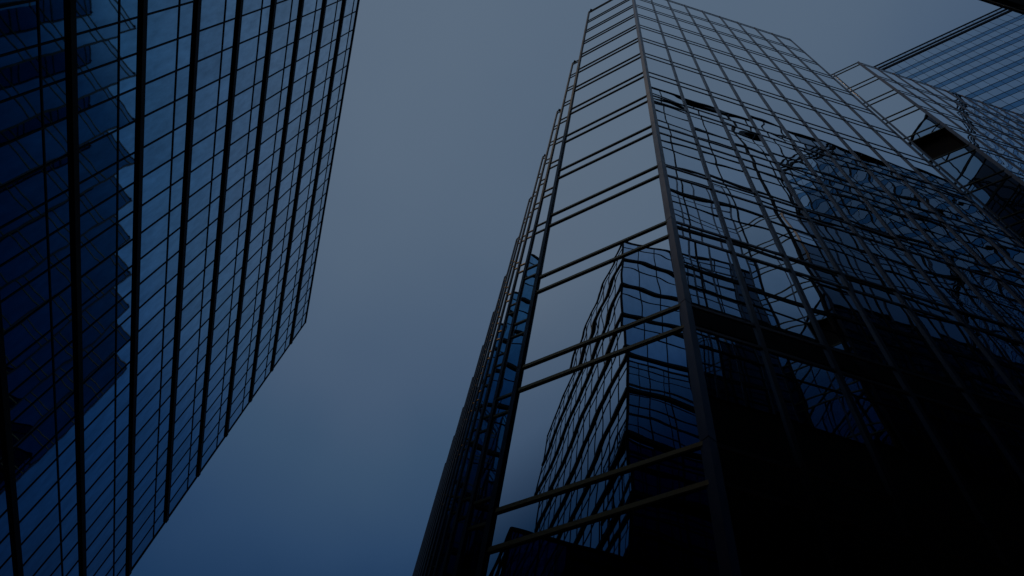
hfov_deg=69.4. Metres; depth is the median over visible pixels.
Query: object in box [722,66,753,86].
window
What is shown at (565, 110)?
window
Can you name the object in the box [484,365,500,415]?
window
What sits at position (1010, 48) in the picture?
window
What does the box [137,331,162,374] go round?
window
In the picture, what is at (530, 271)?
window
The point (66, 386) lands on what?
window
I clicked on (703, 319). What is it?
window
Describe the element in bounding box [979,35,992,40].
window
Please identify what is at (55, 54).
window
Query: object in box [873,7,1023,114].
office tower
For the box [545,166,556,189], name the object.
window
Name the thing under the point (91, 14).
window
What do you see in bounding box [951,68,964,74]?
window
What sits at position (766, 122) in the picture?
window
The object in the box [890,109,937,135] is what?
window
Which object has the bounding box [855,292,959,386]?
window
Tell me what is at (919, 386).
window
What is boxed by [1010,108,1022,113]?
window
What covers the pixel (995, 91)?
window
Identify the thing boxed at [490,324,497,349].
window
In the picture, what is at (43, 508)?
window
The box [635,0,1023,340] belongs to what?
window
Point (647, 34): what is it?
window
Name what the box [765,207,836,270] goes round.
window
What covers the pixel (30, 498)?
window
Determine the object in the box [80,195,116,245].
window
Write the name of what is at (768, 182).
window
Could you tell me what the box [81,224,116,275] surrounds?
window
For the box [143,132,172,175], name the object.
window
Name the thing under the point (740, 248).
window
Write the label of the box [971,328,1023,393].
window
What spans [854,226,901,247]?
window
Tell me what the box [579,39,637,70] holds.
window
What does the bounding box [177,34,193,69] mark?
window
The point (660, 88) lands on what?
window
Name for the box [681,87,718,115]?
window
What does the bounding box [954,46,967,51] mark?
window
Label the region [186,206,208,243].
window
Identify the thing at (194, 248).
window
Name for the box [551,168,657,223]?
window
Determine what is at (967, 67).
window
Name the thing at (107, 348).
window
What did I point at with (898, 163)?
window
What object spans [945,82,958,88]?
window
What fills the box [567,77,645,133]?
window
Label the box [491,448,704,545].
window
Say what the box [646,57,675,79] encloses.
window
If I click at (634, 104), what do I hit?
window
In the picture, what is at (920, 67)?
window
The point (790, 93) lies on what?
window
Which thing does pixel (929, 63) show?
window
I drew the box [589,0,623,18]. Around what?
window
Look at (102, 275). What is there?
window
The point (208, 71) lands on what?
window
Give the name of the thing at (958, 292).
window
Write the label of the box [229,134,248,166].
window
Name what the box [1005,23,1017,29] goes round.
window
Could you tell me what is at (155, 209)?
window
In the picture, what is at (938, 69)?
window
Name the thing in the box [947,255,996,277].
window
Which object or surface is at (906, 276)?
window
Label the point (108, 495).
window
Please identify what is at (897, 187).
window
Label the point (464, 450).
window
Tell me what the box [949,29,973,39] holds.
window
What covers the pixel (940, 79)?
window
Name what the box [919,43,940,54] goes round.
window
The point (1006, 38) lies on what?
window
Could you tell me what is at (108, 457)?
window
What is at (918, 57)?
window
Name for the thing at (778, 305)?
window
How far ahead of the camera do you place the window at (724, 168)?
22.14 m
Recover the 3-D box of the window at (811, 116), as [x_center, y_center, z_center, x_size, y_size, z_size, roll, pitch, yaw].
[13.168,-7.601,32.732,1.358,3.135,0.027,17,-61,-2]
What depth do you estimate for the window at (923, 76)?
107.36 m
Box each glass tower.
[0,0,359,575]
[412,0,1023,575]
[979,0,1023,14]
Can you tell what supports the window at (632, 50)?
in the glass tower at (758, 310)
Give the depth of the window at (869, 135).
32.78 m
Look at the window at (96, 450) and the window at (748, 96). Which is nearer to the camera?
the window at (748, 96)
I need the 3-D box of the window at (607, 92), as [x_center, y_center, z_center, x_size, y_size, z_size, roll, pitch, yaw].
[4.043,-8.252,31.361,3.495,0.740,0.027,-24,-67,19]
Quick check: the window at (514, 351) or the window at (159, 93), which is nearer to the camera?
the window at (514, 351)
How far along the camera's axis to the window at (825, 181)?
24.10 m
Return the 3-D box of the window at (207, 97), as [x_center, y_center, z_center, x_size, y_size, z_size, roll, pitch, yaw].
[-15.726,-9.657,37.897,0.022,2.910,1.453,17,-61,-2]
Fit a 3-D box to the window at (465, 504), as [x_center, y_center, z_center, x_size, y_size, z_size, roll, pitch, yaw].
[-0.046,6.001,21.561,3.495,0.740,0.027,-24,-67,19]
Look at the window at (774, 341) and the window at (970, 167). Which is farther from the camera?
the window at (970, 167)
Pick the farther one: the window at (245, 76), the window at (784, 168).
the window at (245, 76)
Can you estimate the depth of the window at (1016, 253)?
23.26 m
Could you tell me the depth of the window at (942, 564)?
9.71 m
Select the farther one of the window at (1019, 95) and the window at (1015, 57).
the window at (1015, 57)
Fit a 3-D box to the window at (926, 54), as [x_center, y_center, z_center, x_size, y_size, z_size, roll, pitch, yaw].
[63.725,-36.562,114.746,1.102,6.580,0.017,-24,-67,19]
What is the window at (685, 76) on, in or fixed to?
in the glass tower at (758, 310)
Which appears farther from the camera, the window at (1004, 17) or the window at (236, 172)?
the window at (1004, 17)
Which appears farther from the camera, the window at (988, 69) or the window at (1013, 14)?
the window at (1013, 14)
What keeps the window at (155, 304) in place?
in the glass tower at (165, 169)
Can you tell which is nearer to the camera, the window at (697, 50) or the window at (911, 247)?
the window at (911, 247)
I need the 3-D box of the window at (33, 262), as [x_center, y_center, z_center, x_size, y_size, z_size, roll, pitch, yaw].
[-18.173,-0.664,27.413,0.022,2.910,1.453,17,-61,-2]
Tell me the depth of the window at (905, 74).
111.12 m
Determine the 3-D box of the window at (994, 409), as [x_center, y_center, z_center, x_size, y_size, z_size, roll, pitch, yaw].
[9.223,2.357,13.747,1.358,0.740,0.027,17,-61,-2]
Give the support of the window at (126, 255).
in the glass tower at (165, 169)
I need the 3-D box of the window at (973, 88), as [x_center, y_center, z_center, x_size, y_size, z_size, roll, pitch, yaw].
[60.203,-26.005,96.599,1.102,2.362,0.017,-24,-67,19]
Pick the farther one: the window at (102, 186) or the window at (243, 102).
the window at (243, 102)
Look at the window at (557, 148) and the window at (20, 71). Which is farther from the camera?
the window at (557, 148)
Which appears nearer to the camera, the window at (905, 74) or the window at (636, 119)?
the window at (636, 119)
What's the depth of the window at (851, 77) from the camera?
54.33 m
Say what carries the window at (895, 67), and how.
in the office tower at (981, 58)
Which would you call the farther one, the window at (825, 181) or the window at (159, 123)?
the window at (159, 123)
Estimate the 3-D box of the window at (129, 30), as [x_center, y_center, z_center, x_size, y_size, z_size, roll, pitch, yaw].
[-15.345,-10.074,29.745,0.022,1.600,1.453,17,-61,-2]
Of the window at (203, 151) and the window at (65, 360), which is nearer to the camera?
the window at (65, 360)
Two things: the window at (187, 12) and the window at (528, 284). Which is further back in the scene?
the window at (187, 12)
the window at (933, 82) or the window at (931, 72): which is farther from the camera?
the window at (931, 72)
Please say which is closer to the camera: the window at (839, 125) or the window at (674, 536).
the window at (674, 536)
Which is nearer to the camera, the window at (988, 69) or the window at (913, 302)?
the window at (913, 302)
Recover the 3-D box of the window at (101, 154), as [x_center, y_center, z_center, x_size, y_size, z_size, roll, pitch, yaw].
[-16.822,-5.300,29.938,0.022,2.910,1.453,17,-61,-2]
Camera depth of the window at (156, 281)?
38.39 m
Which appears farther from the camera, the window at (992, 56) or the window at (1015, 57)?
the window at (992, 56)
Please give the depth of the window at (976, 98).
93.74 m
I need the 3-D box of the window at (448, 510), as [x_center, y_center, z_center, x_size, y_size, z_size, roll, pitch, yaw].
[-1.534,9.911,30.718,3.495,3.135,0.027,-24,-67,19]
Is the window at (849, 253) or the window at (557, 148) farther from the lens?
the window at (557, 148)
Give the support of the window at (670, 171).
in the glass tower at (758, 310)
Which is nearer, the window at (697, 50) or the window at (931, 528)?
the window at (931, 528)
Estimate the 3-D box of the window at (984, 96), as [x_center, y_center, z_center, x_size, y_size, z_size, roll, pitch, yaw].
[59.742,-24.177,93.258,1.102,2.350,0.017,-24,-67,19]
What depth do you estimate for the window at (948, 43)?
112.93 m
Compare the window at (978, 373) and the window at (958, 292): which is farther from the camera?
the window at (958, 292)
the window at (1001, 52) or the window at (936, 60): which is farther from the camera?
the window at (936, 60)
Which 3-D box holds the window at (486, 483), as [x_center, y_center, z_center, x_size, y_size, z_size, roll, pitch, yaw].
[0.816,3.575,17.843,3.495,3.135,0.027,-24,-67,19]
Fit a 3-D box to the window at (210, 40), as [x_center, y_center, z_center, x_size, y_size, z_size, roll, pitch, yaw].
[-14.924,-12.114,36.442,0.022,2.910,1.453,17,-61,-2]
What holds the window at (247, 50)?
in the glass tower at (165, 169)
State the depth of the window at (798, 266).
17.12 m
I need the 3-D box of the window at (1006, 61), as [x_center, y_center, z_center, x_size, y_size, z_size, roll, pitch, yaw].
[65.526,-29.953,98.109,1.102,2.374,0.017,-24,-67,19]
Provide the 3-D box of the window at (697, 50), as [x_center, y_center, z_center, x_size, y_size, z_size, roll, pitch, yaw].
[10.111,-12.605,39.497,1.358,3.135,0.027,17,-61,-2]
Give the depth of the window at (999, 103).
89.99 m
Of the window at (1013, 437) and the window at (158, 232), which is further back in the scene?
the window at (158, 232)
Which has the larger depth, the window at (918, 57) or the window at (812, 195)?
the window at (918, 57)
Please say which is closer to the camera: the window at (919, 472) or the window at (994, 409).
the window at (919, 472)
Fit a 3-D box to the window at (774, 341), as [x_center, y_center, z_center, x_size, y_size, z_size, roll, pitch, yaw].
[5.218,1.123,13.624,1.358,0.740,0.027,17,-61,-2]
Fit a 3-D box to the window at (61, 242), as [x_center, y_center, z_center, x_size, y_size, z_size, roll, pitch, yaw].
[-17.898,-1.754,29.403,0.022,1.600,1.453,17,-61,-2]
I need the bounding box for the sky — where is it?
[130,0,999,575]
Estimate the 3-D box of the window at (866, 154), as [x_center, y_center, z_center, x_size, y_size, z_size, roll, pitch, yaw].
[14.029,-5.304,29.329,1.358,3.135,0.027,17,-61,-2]
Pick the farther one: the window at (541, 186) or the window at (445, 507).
the window at (541, 186)
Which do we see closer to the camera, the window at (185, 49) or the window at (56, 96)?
the window at (56, 96)
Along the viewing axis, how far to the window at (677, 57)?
35.99 m
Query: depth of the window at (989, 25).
111.04 m
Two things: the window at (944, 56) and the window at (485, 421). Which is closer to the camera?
the window at (485, 421)
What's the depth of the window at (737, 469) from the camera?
10.13 m
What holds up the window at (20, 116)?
in the glass tower at (165, 169)
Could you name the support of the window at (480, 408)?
in the glass tower at (758, 310)
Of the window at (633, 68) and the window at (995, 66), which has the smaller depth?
the window at (633, 68)
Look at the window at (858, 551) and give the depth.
9.45 m
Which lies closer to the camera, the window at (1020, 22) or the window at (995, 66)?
the window at (995, 66)
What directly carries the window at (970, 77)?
in the office tower at (981, 58)
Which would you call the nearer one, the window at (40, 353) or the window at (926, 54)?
the window at (40, 353)
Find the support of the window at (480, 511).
in the glass tower at (758, 310)
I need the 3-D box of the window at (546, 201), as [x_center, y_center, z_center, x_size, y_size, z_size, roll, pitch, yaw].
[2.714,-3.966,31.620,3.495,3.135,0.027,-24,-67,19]
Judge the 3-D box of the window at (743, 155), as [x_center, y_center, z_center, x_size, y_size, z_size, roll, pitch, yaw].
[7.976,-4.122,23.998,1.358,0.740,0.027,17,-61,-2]
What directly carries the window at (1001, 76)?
in the office tower at (981, 58)
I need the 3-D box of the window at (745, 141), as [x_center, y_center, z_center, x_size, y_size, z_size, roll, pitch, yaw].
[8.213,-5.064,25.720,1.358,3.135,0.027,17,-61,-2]
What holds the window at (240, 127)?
in the glass tower at (165, 169)
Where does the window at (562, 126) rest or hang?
in the glass tower at (758, 310)
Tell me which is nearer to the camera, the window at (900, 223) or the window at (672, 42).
the window at (900, 223)
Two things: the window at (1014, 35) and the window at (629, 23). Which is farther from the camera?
the window at (1014, 35)
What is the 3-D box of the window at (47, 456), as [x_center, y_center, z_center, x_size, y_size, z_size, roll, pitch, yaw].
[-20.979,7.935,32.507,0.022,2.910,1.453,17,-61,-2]
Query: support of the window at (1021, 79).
in the office tower at (981, 58)
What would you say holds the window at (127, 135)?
in the glass tower at (165, 169)
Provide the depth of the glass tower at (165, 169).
37.20 m
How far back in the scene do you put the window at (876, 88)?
50.60 m
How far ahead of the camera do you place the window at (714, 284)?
15.15 m
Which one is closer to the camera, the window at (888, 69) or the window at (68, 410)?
the window at (68, 410)
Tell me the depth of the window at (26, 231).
26.82 m
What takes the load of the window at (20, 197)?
in the glass tower at (165, 169)
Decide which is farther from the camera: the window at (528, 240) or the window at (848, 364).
the window at (528, 240)
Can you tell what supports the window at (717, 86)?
in the glass tower at (758, 310)
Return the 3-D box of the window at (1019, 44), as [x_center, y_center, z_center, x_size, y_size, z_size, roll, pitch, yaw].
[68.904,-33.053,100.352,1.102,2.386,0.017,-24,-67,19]
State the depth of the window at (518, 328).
23.52 m
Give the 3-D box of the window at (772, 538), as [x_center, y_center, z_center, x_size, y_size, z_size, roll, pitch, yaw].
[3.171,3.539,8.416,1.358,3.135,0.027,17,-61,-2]
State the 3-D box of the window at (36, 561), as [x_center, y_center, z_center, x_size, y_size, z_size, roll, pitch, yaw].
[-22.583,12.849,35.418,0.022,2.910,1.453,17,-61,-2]
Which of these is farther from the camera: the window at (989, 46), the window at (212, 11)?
the window at (989, 46)
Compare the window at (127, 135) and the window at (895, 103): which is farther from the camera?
the window at (895, 103)
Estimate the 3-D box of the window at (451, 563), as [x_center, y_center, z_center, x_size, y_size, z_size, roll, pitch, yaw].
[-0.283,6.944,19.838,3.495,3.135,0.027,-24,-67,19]
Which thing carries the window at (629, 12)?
in the glass tower at (758, 310)
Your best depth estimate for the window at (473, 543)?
15.64 m
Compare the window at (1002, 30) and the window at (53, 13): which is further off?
the window at (1002, 30)
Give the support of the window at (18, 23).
in the glass tower at (165, 169)
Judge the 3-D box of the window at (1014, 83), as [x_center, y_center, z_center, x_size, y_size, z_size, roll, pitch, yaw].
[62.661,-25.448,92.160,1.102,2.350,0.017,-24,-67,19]
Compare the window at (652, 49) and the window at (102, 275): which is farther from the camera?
the window at (652, 49)
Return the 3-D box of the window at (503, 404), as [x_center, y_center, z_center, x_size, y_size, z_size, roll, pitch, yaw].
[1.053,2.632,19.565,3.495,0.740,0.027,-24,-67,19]
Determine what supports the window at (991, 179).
in the glass tower at (758, 310)
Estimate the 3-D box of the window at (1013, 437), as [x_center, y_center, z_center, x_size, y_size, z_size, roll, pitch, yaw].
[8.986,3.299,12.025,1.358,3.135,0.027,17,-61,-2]
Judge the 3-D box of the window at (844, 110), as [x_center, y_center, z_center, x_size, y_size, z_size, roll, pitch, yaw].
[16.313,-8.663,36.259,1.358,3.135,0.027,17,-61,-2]
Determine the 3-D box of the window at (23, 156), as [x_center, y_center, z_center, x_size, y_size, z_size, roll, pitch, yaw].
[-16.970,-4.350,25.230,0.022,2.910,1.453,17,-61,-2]
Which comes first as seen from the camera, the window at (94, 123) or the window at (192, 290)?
the window at (94, 123)
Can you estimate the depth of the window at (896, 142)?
32.82 m
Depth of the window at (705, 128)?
25.61 m
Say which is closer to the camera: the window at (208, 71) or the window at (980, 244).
the window at (980, 244)
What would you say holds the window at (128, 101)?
in the glass tower at (165, 169)
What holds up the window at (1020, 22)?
in the office tower at (981, 58)
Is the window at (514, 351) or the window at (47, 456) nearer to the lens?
the window at (514, 351)
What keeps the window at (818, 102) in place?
in the glass tower at (758, 310)
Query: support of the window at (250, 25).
in the glass tower at (165, 169)
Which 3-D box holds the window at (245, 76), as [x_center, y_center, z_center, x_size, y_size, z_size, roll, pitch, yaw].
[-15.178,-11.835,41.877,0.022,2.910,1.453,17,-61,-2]
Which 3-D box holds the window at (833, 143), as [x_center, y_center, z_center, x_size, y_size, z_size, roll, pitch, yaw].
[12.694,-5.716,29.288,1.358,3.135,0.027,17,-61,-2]
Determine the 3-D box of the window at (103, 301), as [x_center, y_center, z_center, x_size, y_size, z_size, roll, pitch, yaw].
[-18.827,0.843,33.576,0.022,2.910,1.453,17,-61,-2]
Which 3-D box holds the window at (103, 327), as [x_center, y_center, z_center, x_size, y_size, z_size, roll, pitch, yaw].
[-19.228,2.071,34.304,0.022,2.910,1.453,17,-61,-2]
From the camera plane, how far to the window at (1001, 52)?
101.08 m
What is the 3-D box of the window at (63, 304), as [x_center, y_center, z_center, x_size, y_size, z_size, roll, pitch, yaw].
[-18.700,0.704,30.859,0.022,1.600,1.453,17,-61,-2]
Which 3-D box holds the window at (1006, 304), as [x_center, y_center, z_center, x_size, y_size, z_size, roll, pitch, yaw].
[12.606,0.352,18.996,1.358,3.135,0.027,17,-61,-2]
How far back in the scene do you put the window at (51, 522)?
34.77 m
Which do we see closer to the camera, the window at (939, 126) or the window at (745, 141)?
the window at (745, 141)
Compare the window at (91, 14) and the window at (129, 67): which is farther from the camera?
the window at (129, 67)
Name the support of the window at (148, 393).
in the glass tower at (165, 169)
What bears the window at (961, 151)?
in the glass tower at (758, 310)
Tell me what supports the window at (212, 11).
in the glass tower at (165, 169)
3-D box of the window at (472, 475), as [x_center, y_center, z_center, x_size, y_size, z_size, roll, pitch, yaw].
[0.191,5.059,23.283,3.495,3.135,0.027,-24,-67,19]
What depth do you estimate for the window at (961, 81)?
99.94 m
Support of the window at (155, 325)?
in the glass tower at (165, 169)
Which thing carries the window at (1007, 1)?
in the glass tower at (1016, 6)
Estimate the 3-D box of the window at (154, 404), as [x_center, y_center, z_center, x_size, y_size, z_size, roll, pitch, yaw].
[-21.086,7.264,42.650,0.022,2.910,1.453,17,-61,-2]
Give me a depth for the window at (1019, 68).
94.89 m
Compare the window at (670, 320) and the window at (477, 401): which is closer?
the window at (670, 320)
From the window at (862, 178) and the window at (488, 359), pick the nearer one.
the window at (862, 178)
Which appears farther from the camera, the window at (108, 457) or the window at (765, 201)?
the window at (108, 457)
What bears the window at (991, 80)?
in the office tower at (981, 58)
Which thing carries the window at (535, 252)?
in the glass tower at (758, 310)
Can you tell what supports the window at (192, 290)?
in the glass tower at (165, 169)
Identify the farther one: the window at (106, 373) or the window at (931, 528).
the window at (106, 373)
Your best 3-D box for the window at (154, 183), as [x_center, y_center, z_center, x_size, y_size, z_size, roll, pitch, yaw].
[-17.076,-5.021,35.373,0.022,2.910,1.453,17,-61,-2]
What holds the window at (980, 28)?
in the office tower at (981, 58)
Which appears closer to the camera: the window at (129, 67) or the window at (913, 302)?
the window at (913, 302)
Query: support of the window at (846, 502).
in the glass tower at (758, 310)
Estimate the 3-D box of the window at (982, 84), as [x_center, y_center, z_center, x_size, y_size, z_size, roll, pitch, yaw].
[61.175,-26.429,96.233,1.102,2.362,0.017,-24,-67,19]
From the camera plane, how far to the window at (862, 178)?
25.77 m
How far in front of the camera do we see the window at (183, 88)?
35.15 m
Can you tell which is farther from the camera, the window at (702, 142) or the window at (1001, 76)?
the window at (1001, 76)
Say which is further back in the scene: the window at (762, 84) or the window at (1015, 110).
the window at (1015, 110)
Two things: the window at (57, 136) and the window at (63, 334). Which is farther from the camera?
the window at (63, 334)
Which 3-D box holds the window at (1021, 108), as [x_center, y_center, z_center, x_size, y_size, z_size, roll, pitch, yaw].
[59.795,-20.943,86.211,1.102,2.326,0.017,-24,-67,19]
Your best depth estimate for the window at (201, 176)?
40.22 m
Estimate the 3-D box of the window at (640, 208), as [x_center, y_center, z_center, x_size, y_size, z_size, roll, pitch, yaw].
[2.382,-1.654,19.306,3.495,3.135,0.027,-24,-67,19]
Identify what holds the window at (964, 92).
in the office tower at (981, 58)
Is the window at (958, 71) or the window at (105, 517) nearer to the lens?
the window at (105, 517)
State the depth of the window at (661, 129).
23.94 m
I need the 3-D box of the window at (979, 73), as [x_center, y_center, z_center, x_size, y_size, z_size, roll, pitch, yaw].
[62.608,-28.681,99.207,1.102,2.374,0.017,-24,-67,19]
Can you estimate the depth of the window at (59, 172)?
27.91 m
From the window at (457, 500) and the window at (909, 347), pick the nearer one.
the window at (909, 347)
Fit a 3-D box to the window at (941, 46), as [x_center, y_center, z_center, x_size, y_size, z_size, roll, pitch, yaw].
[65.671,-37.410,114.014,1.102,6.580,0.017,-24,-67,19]
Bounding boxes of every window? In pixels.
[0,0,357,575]
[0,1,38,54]
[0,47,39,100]
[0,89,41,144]
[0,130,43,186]
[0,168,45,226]
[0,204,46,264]
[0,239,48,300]
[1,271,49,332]
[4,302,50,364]
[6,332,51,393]
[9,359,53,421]
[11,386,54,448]
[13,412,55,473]
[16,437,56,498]
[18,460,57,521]
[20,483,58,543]
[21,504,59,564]
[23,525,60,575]
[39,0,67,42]
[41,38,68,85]
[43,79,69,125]
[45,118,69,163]
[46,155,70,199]
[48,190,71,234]
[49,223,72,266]
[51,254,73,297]
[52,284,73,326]
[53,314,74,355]
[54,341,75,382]
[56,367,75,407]
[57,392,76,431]
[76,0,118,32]
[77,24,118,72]
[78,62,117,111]
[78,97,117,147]
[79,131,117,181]
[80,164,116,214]
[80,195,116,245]
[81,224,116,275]
[81,253,115,303]
[82,280,115,331]
[82,306,115,357]
[83,331,115,382]
[83,355,114,405]
[84,378,114,429]
[84,400,114,450]
[85,421,114,471]
[85,442,114,492]
[85,463,113,511]
[86,481,113,530]
[86,500,113,549]
[118,183,135,220]
[118,211,135,248]
[118,239,134,275]
[118,266,133,301]
[119,88,138,127]
[119,121,137,159]
[119,153,136,190]
[120,18,139,57]
[120,54,138,93]
[136,372,160,415]
[136,391,159,433]
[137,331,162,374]
[137,352,161,394]
[138,309,163,352]
[139,264,165,306]
[139,287,164,329]
[140,239,167,282]
[141,188,169,231]
[141,214,168,257]
[142,161,170,204]
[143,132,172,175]
[144,103,173,145]
[145,72,175,114]
[146,40,176,82]
[147,7,178,48]
[176,65,191,99]
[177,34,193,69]
[179,2,195,36]
[181,291,202,328]
[182,271,203,308]
[184,250,205,287]
[185,228,207,265]
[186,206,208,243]
[188,183,210,219]
[189,158,212,196]
[191,133,214,170]
[193,108,216,144]
[194,81,218,117]
[196,52,221,89]
[198,24,223,60]
[200,0,225,29]
[225,178,243,210]
[227,157,245,188]
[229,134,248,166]
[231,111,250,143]
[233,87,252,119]
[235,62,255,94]
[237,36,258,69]
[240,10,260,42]
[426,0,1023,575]
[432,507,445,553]
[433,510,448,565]
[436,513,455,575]
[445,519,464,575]
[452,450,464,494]
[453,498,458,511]
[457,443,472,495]
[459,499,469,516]
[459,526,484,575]
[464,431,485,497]
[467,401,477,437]
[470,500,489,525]
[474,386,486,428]
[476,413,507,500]
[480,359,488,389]
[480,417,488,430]
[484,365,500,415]
[485,487,719,575]
[488,340,498,374]
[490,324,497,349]
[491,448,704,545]
[495,396,510,413]
[496,354,503,364]
[498,330,698,506]
[499,301,508,330]
[499,314,512,353]
[499,334,522,396]
[509,269,516,292]
[511,272,522,303]
[513,321,525,334]
[515,276,534,322]
[517,241,523,261]
[520,308,680,386]
[521,237,530,263]
[524,217,529,234]
[524,238,677,364]
[526,266,536,276]
[528,230,543,266]
[529,208,537,230]
[536,184,542,202]
[537,194,551,224]
[538,224,667,289]
[541,177,665,274]
[542,163,547,178]
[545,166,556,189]
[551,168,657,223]
[552,141,561,161]
[553,134,656,212]
[557,121,565,137]
[559,127,651,175]
[561,102,650,167]
[561,104,569,118]
[566,97,646,139]
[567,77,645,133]
[571,73,642,111]
[572,57,642,106]
[575,54,639,89]
[576,42,639,85]
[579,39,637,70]
[580,28,636,67]
[582,17,635,52]
[582,26,635,55]
[585,7,633,39]
[587,0,631,28]
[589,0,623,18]
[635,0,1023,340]
[641,28,664,43]
[643,41,669,59]
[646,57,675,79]
[650,77,683,104]
[654,101,693,135]
[659,127,695,142]
[660,133,706,177]
[664,35,689,51]
[666,167,709,186]
[668,176,724,235]
[669,49,697,68]
[674,66,706,89]
[677,223,729,249]
[679,237,752,322]
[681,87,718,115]
[688,43,715,60]
[690,113,733,148]
[692,308,759,344]
[695,58,725,77]
[696,329,798,466]
[698,139,736,155]
[701,146,752,191]
[703,75,737,99]
[712,181,757,202]
[713,51,740,68]
[714,97,753,126]
[715,191,780,252]
[718,448,810,506]
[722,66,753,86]
[725,487,832,575]
[726,124,773,160]
[732,241,787,267]
[733,85,769,109]
[737,59,766,76]
[737,255,822,344]
[739,152,777,168]
[742,159,799,206]
[746,108,788,137]
[748,75,781,95]
[760,196,805,217]
[761,66,791,84]
[761,329,832,367]
[762,94,800,119]
[763,136,813,173]
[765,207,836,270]
[769,352,890,494]
[774,83,809,104]
[779,118,822,148]
[780,165,818,181]
[785,173,846,221]
[788,258,844,285]
[791,103,831,129]
[795,273,891,365]
[800,91,836,113]
[800,148,853,186]
[807,211,853,232]
[809,476,909,536]
[811,128,857,159]
[813,222,891,287]
[819,112,862,139]
[821,178,859,194]
[823,517,926,575]
[826,186,891,235]
[827,100,864,122]
[832,351,905,390]
[835,159,892,198]
[837,65,873,86]
[842,138,892,170]
[843,375,981,522]
[845,276,903,304]
[849,122,892,148]
[853,108,892,131]
[854,79,892,100]
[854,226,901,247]
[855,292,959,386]
[860,190,900,207]
[862,237,947,305]
[867,199,938,250]
[871,93,912,117]
[871,170,932,211]
[874,148,926,181]
[876,63,894,72]
[877,131,922,158]
[883,60,902,71]
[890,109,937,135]
[891,57,910,68]
[897,54,917,64]
[899,71,911,76]
[900,240,948,262]
[901,293,959,321]
[902,373,977,412]
[903,504,1006,566]
[905,50,925,60]
[907,159,960,192]
[908,68,918,73]
[908,124,942,140]
[908,182,970,223]
[909,212,983,264]
[911,253,1000,321]
[912,47,933,57]
[913,310,1023,406]
[915,64,926,70]
[916,397,1023,535]
[917,73,928,79]
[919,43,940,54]
[923,61,935,66]
[923,547,1011,575]
[925,70,936,75]
[927,40,949,50]
[927,79,938,85]
[931,57,942,62]
[932,66,945,72]
[934,36,956,46]
[934,146,972,163]
[935,76,947,82]
[939,53,951,59]
[940,150,1000,185]
[941,62,953,68]
[942,33,964,43]
[942,72,956,78]
[943,193,1009,235]
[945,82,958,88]
[947,50,959,55]
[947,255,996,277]
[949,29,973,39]
[949,59,961,64]
[950,225,1023,277]
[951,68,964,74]
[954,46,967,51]
[954,78,967,85]
[956,89,970,95]
[957,55,969,61]
[957,311,1016,339]
[958,26,980,35]
[959,268,1023,328]
[960,64,973,70]
[963,42,975,48]
[963,74,976,81]
[964,22,988,32]
[965,51,978,57]
[965,85,979,92]
[965,171,1008,190]
[969,61,981,67]
[971,39,984,44]
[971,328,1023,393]
[972,70,985,77]
[972,96,984,100]
[972,177,1023,217]
[972,394,1023,426]
[973,18,997,28]
[974,47,987,53]
[974,81,989,88]
[977,57,990,63]
[978,92,993,99]
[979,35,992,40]
[980,15,1005,24]
[980,66,994,73]
[983,44,996,49]
[983,77,998,84]
[985,53,999,59]
[987,31,1000,36]
[988,11,1013,20]
[988,88,1002,95]
[989,63,1003,69]
[990,420,1023,468]
[991,40,1004,45]
[991,100,1007,107]
[991,238,1023,268]
[993,73,1008,79]
[994,49,1008,55]
[996,27,1008,33]
[996,532,1023,571]
[997,8,1021,17]
[997,84,1012,91]
[998,58,1012,65]
[999,36,1013,41]
[1001,0,1023,7]
[1001,96,1017,103]
[1002,69,1018,75]
[1003,45,1017,51]
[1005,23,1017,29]
[1006,80,1022,87]
[1007,54,1022,61]
[1008,32,1022,37]
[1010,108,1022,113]
[1011,65,1023,71]
[1011,91,1023,99]
[1012,41,1023,47]
[1013,20,1023,25]
[1016,76,1023,82]
[1016,104,1023,111]
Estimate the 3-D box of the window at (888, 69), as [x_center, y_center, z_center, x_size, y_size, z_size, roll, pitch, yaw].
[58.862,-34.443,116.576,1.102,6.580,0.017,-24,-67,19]
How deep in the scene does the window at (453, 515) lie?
25.87 m
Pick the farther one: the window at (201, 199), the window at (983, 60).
the window at (983, 60)
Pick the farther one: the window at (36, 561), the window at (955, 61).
the window at (955, 61)
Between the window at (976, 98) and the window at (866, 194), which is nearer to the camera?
the window at (866, 194)
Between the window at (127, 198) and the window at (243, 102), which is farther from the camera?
the window at (243, 102)
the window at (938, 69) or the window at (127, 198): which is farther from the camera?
the window at (938, 69)
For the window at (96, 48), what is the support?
in the glass tower at (165, 169)
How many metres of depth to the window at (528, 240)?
37.57 m
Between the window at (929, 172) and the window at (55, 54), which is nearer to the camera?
the window at (55, 54)
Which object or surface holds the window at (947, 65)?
in the office tower at (981, 58)
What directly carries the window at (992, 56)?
in the office tower at (981, 58)
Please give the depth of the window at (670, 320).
14.13 m
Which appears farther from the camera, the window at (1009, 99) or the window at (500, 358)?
the window at (1009, 99)
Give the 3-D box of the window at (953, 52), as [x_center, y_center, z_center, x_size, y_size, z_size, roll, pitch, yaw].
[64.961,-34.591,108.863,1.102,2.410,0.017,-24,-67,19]
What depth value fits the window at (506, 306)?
39.58 m
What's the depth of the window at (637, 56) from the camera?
34.88 m
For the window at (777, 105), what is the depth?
32.65 m
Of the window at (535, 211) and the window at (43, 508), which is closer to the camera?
the window at (43, 508)
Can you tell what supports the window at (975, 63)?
in the office tower at (981, 58)
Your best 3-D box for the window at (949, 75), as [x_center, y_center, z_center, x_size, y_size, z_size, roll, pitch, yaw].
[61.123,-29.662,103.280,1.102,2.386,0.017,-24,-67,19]
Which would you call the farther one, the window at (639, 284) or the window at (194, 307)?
the window at (194, 307)

